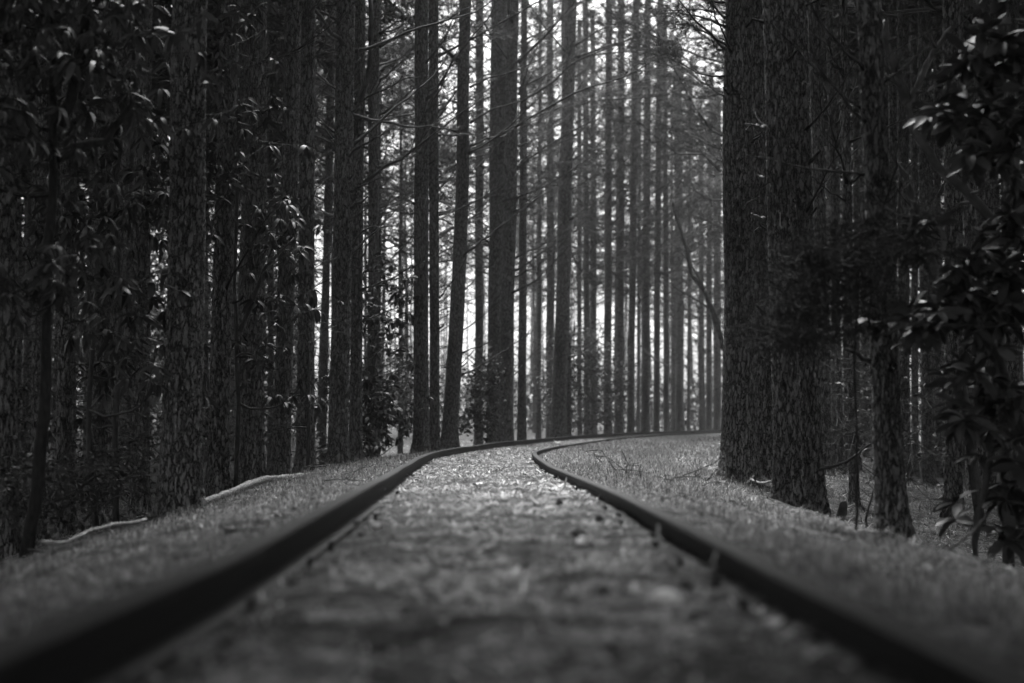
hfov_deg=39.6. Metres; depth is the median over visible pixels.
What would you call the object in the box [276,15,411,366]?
pine tree
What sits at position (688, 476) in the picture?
fallen twig
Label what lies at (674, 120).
pine tree
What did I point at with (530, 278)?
pine tree
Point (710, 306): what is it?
dead snag
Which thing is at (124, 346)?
broadleaf tree
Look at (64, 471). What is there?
bush
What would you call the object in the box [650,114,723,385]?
pine tree
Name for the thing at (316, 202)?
pine tree
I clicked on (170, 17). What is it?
pine tree
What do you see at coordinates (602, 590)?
pine cone
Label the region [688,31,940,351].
pine tree
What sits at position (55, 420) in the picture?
pine tree
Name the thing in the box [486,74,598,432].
pine tree
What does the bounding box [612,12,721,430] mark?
pine tree
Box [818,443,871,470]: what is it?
fallen branch
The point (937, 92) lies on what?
pine tree
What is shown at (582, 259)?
pine tree
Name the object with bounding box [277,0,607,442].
pine tree
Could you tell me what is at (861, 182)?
pine tree
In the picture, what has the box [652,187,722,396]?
pine tree
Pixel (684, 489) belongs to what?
short grass
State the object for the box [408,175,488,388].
pine tree
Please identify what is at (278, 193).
pine tree
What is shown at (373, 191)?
pine tree
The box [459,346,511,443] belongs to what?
bush
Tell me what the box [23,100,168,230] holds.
pine tree
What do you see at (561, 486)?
dry leaf
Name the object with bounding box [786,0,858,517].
pine tree
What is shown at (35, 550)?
fallen branch
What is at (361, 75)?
pine tree
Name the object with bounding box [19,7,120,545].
pine tree
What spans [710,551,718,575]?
twig
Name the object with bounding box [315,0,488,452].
pine tree
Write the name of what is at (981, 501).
leaning dead tree
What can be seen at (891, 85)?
pine tree
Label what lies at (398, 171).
pine tree
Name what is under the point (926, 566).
fallen twig
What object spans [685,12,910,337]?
pine tree
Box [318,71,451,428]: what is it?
pine tree
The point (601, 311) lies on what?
sky
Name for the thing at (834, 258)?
hemlock sapling
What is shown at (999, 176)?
pine tree
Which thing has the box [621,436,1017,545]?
matted grass
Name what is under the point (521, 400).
pine tree
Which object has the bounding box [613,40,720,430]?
pine tree
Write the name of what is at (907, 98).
bare sapling
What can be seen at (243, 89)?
pine tree
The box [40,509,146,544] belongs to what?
fallen branch
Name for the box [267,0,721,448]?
pine tree
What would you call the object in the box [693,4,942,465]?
pine tree
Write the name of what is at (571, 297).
pine tree
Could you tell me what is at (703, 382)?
pine tree
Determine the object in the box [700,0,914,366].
pine tree
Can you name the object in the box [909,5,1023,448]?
pine tree
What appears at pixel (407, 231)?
pine tree
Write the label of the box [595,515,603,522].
pine cone
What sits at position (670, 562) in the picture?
twig
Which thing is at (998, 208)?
pine tree
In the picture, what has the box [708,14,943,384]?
pine tree
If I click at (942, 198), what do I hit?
pine tree
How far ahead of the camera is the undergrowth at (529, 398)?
106.14 m
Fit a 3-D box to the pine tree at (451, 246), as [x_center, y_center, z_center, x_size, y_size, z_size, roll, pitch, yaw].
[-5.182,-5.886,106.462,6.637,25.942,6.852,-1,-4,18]
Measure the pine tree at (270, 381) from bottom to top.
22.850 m
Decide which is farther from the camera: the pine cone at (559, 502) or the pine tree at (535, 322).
the pine tree at (535, 322)
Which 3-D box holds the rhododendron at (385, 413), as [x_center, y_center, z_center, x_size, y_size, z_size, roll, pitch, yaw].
[-2.977,0.385,29.092,2.818,4.962,4.790,0,-4,0]
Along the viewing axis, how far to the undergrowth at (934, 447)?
27.77 m
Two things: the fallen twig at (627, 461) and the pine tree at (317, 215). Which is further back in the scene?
the pine tree at (317, 215)
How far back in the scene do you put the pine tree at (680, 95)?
52.59 m
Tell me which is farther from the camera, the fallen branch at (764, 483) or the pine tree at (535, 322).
the pine tree at (535, 322)
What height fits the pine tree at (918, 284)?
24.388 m
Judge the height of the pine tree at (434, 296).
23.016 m
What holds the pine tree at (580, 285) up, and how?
on the ground at (406, 631)
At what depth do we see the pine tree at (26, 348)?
44.37 m
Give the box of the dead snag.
[669,199,723,352]
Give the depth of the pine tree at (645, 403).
72.01 m
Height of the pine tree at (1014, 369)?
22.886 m
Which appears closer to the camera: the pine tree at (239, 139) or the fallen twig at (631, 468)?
the fallen twig at (631, 468)
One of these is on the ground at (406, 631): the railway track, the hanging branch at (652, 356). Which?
the railway track
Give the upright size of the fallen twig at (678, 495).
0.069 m
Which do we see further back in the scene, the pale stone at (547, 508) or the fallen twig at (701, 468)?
the fallen twig at (701, 468)
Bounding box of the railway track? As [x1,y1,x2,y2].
[0,427,1023,682]
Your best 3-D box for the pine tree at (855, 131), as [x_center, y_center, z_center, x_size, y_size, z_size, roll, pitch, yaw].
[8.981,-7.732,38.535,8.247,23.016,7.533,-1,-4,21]
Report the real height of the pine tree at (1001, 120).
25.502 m
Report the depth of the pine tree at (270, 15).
31.00 m
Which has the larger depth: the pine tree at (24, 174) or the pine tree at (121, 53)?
the pine tree at (24, 174)
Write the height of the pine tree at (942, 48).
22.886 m
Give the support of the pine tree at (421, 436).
on the ground at (406, 631)
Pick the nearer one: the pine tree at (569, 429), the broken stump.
the broken stump
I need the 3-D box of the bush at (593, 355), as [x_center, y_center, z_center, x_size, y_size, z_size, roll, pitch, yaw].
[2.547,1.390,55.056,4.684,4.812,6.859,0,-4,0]
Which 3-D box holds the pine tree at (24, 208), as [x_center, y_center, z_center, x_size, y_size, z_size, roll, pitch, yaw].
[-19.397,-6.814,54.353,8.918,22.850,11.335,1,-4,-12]
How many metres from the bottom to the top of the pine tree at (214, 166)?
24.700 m
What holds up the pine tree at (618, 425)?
on the ground at (406, 631)
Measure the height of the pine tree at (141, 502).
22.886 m
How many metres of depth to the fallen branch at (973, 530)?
7.90 m
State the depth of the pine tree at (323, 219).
82.43 m
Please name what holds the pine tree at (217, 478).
on the ground at (406, 631)
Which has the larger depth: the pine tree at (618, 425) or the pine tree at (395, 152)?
the pine tree at (618, 425)
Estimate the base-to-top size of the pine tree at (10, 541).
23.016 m
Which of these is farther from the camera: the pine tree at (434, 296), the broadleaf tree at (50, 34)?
the pine tree at (434, 296)
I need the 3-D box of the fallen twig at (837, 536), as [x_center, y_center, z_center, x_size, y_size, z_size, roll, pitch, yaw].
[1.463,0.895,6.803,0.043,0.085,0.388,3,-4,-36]
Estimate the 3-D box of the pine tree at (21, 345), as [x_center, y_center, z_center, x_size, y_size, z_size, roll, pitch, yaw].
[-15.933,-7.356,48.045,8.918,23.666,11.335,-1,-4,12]
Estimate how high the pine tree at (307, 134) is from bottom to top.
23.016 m
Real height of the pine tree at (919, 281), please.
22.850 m
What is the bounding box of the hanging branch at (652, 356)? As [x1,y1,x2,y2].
[638,345,667,365]
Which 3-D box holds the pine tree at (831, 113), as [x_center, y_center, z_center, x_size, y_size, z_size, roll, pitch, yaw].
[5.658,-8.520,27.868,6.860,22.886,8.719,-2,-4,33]
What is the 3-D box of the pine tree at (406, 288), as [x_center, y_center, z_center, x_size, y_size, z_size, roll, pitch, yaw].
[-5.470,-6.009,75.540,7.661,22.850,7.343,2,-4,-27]
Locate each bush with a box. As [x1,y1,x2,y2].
[0,422,158,541]
[349,339,446,453]
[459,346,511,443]
[527,314,637,435]
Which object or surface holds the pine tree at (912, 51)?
on the ground at (406, 631)
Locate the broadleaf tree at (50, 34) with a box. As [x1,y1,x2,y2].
[0,0,223,556]
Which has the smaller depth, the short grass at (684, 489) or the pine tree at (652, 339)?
the short grass at (684, 489)
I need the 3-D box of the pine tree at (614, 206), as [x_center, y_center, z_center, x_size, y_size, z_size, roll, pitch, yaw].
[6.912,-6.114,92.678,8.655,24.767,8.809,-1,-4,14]
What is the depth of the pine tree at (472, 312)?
123.27 m
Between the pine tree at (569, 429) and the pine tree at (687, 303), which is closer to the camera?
the pine tree at (569, 429)
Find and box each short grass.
[0,439,528,637]
[540,437,759,492]
[552,458,1023,664]
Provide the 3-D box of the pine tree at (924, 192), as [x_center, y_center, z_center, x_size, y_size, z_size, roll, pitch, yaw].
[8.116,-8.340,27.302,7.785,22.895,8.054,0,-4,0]
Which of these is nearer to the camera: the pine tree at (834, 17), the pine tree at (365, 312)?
the pine tree at (834, 17)
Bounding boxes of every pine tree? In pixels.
[0,21,26,559]
[17,4,170,471]
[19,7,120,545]
[19,21,160,469]
[19,83,160,450]
[21,22,167,202]
[21,173,87,402]
[22,0,115,540]
[22,2,164,106]
[22,41,218,107]
[22,93,89,444]
[23,0,332,497]
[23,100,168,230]
[24,3,281,460]
[24,123,168,217]
[28,0,217,100]
[29,0,154,501]
[47,6,280,483]
[50,166,165,447]
[51,0,171,510]
[57,1,414,453]
[58,0,170,520]
[78,73,324,234]
[81,0,336,60]
[84,0,158,531]
[99,0,164,519]
[107,0,169,523]
[127,0,366,447]
[141,0,278,496]
[151,0,365,467]
[151,5,323,180]
[151,9,326,461]
[151,65,335,222]
[152,0,207,515]
[152,0,367,166]
[152,0,409,472]
[152,2,326,361]
[153,0,396,403]
[153,0,448,458]
[154,2,408,387]
[154,7,322,454]
[157,50,332,451]
[206,0,454,469]
[208,8,334,373]
[209,4,413,397]
[212,70,325,278]
[238,0,345,486]
[240,0,336,475]
[266,98,330,364]
[267,0,541,450]
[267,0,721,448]
[267,6,409,365]
[272,0,492,468]
[273,0,497,453]
[274,20,391,384]
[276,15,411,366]
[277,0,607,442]
[280,18,394,437]
[291,0,349,473]
[314,94,367,372]
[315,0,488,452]
[315,0,488,455]
[315,4,441,438]
[316,0,678,441]
[318,0,486,462]
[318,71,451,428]
[363,2,455,423]
[363,9,414,378]
[363,38,469,435]
[363,87,455,430]
[364,0,582,439]
[381,104,487,384]
[384,0,721,437]
[390,0,583,445]
[408,0,625,435]
[408,92,473,388]
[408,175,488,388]
[439,0,665,438]
[439,106,536,359]
[447,125,546,383]
[448,184,531,349]
[455,0,622,437]
[471,184,546,354]
[474,25,576,432]
[483,153,556,378]
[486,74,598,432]
[514,139,575,394]
[515,138,589,353]
[518,9,667,434]
[518,19,642,434]
[527,0,656,434]
[527,174,576,362]
[527,179,613,423]
[528,0,711,432]
[532,0,701,433]
[534,0,942,356]
[536,0,722,431]
[556,178,636,393]
[570,73,662,432]
[570,174,628,395]
[571,63,673,390]
[573,0,883,240]
[574,0,723,431]
[576,26,685,431]
[582,0,721,431]
[601,40,723,430]
[612,0,809,484]
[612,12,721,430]
[613,0,724,430]
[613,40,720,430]
[628,1,723,430]
[628,101,706,387]
[628,189,705,409]
[644,2,887,236]
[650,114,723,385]
[650,171,723,422]
[651,68,723,429]
[652,63,723,429]
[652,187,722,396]
[661,0,857,475]
[661,97,723,429]
[662,159,723,429]
[670,35,723,429]
[673,0,860,210]
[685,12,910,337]
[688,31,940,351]
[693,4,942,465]
[693,87,721,205]
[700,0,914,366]
[701,0,941,468]
[706,0,932,470]
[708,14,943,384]
[710,140,825,207]
[716,44,896,362]
[717,15,866,269]
[741,0,946,539]
[744,0,812,510]
[752,0,819,478]
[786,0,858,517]
[805,0,939,484]
[805,0,1023,310]
[806,0,1023,476]
[806,13,917,456]
[807,0,940,505]
[807,15,942,383]
[808,0,1023,491]
[809,17,918,450]
[821,0,910,474]
[822,0,1023,477]
[824,2,1020,458]
[824,5,1023,476]
[824,140,897,449]
[825,20,897,388]
[825,23,1000,367]
[825,27,1000,361]
[849,0,1022,399]
[852,19,976,432]
[883,21,999,447]
[887,0,1023,453]
[892,0,977,517]
[896,0,994,487]
[896,4,1023,97]
[897,151,963,374]
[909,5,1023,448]
[909,47,1023,230]
[911,0,1010,486]
[927,11,1023,166]
[932,81,1023,219]
[994,1,1023,238]
[1004,0,1023,487]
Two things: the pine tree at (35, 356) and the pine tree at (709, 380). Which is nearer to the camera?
the pine tree at (35, 356)
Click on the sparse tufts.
(522, 601)
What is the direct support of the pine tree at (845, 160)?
on the ground at (406, 631)
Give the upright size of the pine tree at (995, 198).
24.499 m
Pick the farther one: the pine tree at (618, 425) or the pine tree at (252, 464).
the pine tree at (618, 425)
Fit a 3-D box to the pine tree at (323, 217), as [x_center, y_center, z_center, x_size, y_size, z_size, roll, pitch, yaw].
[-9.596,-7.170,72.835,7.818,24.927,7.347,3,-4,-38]
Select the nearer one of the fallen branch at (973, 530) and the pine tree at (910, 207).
the fallen branch at (973, 530)
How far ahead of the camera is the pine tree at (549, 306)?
66.12 m
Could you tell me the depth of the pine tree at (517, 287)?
100.42 m
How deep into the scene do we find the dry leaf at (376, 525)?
6.38 m
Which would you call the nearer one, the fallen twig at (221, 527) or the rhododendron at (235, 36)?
the fallen twig at (221, 527)
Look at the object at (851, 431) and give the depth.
14.77 m
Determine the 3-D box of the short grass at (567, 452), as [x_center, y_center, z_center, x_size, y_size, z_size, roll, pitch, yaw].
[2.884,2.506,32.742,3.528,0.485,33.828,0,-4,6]
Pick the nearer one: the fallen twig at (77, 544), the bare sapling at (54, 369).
the fallen twig at (77, 544)
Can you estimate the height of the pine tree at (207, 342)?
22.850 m
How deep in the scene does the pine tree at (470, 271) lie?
91.24 m
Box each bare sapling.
[17,81,161,529]
[202,160,365,458]
[265,234,346,472]
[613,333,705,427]
[841,470,873,527]
[853,1,1014,566]
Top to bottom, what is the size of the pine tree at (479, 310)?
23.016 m
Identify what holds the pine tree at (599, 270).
on the ground at (406, 631)
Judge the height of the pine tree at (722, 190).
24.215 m
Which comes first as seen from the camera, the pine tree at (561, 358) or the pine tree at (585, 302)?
the pine tree at (561, 358)
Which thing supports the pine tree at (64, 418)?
on the ground at (406, 631)
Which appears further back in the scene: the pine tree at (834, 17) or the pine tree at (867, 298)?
the pine tree at (867, 298)
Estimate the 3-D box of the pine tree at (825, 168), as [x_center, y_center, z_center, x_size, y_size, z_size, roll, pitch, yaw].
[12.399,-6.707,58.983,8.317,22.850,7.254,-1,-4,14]
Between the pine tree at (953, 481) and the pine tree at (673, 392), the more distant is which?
the pine tree at (673, 392)
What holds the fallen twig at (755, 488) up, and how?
on the ground at (406, 631)
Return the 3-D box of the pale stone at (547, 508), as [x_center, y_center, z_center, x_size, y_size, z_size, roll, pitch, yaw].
[0.201,0.919,7.770,0.066,0.041,0.051,-12,12,-28]
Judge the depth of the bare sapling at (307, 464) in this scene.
19.00 m
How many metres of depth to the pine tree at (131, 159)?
38.95 m
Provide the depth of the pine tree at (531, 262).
115.31 m
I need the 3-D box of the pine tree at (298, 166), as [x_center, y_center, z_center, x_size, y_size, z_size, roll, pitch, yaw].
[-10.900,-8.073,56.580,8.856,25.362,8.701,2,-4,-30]
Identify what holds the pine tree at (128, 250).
on the ground at (406, 631)
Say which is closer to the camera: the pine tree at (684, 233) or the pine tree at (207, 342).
the pine tree at (207, 342)
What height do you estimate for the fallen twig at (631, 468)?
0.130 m
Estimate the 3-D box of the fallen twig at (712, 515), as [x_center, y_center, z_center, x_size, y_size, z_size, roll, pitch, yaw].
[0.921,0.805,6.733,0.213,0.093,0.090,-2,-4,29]
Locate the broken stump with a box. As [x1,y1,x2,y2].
[836,501,847,520]
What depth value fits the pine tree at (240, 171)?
55.14 m
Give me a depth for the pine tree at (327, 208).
40.10 m
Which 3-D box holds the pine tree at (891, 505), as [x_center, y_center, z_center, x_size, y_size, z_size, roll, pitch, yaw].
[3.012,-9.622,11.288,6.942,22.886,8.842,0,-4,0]
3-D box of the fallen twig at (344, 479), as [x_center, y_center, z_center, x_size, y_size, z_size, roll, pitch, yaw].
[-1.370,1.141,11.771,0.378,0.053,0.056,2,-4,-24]
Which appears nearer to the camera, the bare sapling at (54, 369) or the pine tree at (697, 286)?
the bare sapling at (54, 369)
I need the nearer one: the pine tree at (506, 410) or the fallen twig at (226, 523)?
the fallen twig at (226, 523)
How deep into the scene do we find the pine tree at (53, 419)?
56.95 m
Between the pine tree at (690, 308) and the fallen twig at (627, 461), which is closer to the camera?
the fallen twig at (627, 461)
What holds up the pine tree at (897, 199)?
on the ground at (406, 631)
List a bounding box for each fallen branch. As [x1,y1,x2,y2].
[28,549,63,552]
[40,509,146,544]
[750,478,771,484]
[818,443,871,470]
[946,511,992,549]
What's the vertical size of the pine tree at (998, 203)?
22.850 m
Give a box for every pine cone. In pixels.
[555,499,562,506]
[571,529,584,537]
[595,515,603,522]
[597,585,610,594]
[678,579,692,590]
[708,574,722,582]
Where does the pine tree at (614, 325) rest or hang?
on the ground at (406, 631)
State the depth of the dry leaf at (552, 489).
9.87 m
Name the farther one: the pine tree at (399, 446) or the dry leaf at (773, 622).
the pine tree at (399, 446)
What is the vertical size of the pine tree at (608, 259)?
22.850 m
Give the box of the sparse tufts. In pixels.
[165,441,891,682]
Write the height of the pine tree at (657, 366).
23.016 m
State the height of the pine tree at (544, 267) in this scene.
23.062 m
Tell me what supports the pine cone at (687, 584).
on the ground at (406, 631)
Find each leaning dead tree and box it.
[899,162,986,526]
[971,344,1001,555]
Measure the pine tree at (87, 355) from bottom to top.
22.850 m
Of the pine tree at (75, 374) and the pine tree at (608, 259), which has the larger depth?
the pine tree at (608, 259)
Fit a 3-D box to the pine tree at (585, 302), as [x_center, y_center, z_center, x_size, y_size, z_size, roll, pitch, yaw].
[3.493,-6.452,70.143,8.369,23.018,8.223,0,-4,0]
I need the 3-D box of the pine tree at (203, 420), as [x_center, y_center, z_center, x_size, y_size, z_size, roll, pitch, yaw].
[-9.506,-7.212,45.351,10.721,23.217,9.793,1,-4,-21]
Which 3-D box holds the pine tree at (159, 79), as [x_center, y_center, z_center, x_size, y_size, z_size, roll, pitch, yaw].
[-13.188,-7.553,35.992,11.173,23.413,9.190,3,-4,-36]
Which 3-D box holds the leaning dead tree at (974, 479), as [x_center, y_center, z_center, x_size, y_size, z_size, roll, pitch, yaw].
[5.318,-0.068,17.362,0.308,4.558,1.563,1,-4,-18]
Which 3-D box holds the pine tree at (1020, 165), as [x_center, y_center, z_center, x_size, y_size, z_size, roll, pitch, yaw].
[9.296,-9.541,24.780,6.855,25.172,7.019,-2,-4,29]
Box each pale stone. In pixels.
[543,506,553,510]
[653,589,682,605]
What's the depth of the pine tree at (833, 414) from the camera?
36.07 m
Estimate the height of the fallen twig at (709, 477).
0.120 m
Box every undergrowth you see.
[17,131,380,519]
[22,322,1023,431]
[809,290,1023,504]
[830,263,1023,488]
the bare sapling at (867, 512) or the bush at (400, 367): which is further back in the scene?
the bush at (400, 367)
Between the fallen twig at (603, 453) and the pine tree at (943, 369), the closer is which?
the fallen twig at (603, 453)
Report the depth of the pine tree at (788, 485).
14.20 m
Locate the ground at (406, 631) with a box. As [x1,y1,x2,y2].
[0,429,1023,682]
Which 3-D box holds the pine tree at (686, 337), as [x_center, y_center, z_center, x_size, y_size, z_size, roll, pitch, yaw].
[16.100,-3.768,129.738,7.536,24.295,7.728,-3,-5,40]
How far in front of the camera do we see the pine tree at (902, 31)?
28.17 m
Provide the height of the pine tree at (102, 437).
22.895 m
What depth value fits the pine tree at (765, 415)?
19.22 m
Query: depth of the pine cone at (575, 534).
5.86 m
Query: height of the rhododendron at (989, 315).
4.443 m
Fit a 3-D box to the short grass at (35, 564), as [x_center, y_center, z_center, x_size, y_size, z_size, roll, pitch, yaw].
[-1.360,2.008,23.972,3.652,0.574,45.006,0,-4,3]
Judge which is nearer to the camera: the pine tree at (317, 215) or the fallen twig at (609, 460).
the fallen twig at (609, 460)
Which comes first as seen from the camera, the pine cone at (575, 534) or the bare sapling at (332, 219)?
the pine cone at (575, 534)
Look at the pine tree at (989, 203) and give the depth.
19.04 m
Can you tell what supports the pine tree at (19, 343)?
on the ground at (406, 631)
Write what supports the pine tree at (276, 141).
on the ground at (406, 631)
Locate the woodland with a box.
[76,216,1023,429]
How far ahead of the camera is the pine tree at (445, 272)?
95.14 m
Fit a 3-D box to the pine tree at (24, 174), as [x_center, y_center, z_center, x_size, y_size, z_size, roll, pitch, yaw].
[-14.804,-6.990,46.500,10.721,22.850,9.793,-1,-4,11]
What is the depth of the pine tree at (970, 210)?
21.11 m
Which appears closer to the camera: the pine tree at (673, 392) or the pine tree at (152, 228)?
the pine tree at (152, 228)
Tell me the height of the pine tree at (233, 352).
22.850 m
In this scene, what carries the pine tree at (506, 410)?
on the ground at (406, 631)
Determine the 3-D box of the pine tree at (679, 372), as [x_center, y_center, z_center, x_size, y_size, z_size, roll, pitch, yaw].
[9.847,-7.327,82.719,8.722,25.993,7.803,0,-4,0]
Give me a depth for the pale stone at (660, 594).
3.67 m
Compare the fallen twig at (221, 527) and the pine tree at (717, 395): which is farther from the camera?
the pine tree at (717, 395)
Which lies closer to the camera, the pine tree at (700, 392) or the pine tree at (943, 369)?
the pine tree at (943, 369)
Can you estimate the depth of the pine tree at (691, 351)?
124.73 m
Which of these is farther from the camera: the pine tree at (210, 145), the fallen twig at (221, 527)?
the pine tree at (210, 145)
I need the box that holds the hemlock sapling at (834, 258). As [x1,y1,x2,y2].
[681,185,991,530]
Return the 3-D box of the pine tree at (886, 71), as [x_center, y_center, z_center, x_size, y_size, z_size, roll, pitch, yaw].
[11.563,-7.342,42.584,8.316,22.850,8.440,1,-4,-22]
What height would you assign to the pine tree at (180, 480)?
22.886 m
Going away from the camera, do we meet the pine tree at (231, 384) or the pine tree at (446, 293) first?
the pine tree at (231, 384)
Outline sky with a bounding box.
[22,0,1023,428]
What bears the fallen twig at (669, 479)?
on the ground at (406, 631)
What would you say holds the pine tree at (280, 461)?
on the ground at (406, 631)
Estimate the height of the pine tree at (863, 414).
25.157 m
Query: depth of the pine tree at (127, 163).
32.89 m
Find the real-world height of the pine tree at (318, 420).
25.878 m
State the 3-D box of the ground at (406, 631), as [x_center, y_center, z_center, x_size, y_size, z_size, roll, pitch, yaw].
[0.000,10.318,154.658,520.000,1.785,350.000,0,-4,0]
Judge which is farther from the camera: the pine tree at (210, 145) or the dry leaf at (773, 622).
the pine tree at (210, 145)
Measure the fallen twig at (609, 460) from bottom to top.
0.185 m
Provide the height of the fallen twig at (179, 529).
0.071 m
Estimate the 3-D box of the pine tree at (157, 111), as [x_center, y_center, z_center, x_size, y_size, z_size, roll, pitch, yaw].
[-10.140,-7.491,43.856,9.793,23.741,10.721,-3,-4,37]
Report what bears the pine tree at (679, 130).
on the ground at (406, 631)
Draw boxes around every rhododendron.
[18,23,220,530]
[165,0,347,487]
[314,252,436,463]
[851,0,1023,566]
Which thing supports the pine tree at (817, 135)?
on the ground at (406, 631)
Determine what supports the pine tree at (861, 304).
on the ground at (406, 631)
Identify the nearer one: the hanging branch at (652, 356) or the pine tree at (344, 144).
the pine tree at (344, 144)
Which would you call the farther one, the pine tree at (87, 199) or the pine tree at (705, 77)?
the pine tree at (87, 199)
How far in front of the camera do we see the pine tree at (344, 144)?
23.06 m
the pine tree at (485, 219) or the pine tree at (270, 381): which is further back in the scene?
the pine tree at (485, 219)
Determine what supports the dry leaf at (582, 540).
on the ground at (406, 631)
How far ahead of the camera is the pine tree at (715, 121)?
67.72 m
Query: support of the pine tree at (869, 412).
on the ground at (406, 631)
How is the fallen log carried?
on the ground at (406, 631)
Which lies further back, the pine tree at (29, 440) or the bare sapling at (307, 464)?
the pine tree at (29, 440)
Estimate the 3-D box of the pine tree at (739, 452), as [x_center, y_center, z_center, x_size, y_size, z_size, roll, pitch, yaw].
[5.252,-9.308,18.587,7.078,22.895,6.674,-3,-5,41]
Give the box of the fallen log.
[200,466,342,505]
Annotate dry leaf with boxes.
[370,519,381,528]
[544,477,566,490]
[545,486,557,491]
[576,535,590,543]
[762,617,784,626]
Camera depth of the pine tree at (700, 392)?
85.75 m
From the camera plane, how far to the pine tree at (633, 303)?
66.27 m
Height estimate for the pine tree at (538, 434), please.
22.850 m
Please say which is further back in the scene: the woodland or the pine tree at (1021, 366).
the woodland
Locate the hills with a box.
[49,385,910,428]
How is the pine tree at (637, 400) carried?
on the ground at (406, 631)
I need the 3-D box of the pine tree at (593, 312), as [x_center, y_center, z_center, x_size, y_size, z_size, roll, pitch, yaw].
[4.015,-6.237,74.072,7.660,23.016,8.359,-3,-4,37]
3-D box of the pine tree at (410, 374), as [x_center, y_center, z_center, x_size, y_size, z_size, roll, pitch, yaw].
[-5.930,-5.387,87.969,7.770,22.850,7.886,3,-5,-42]
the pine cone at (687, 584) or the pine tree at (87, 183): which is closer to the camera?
the pine cone at (687, 584)
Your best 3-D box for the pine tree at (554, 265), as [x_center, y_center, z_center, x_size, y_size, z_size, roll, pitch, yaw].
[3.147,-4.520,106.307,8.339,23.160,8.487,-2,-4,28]
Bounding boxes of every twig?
[26,542,83,564]
[169,519,197,534]
[218,508,263,525]
[219,520,234,530]
[324,476,365,481]
[585,449,615,470]
[595,455,627,476]
[616,459,647,472]
[621,448,638,474]
[656,473,687,483]
[656,524,676,571]
[660,493,700,503]
[675,471,700,477]
[682,455,722,475]
[687,502,729,520]
[694,468,723,481]
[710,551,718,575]
[742,475,763,499]
[790,519,852,539]
[919,548,931,572]
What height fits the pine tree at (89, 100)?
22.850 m
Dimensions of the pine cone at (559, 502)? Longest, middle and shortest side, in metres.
0.046 x 0.046 x 0.045 m
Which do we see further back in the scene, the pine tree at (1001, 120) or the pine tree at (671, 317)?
the pine tree at (671, 317)
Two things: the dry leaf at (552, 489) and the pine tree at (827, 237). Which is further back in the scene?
the pine tree at (827, 237)
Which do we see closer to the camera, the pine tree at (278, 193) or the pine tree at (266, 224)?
the pine tree at (278, 193)

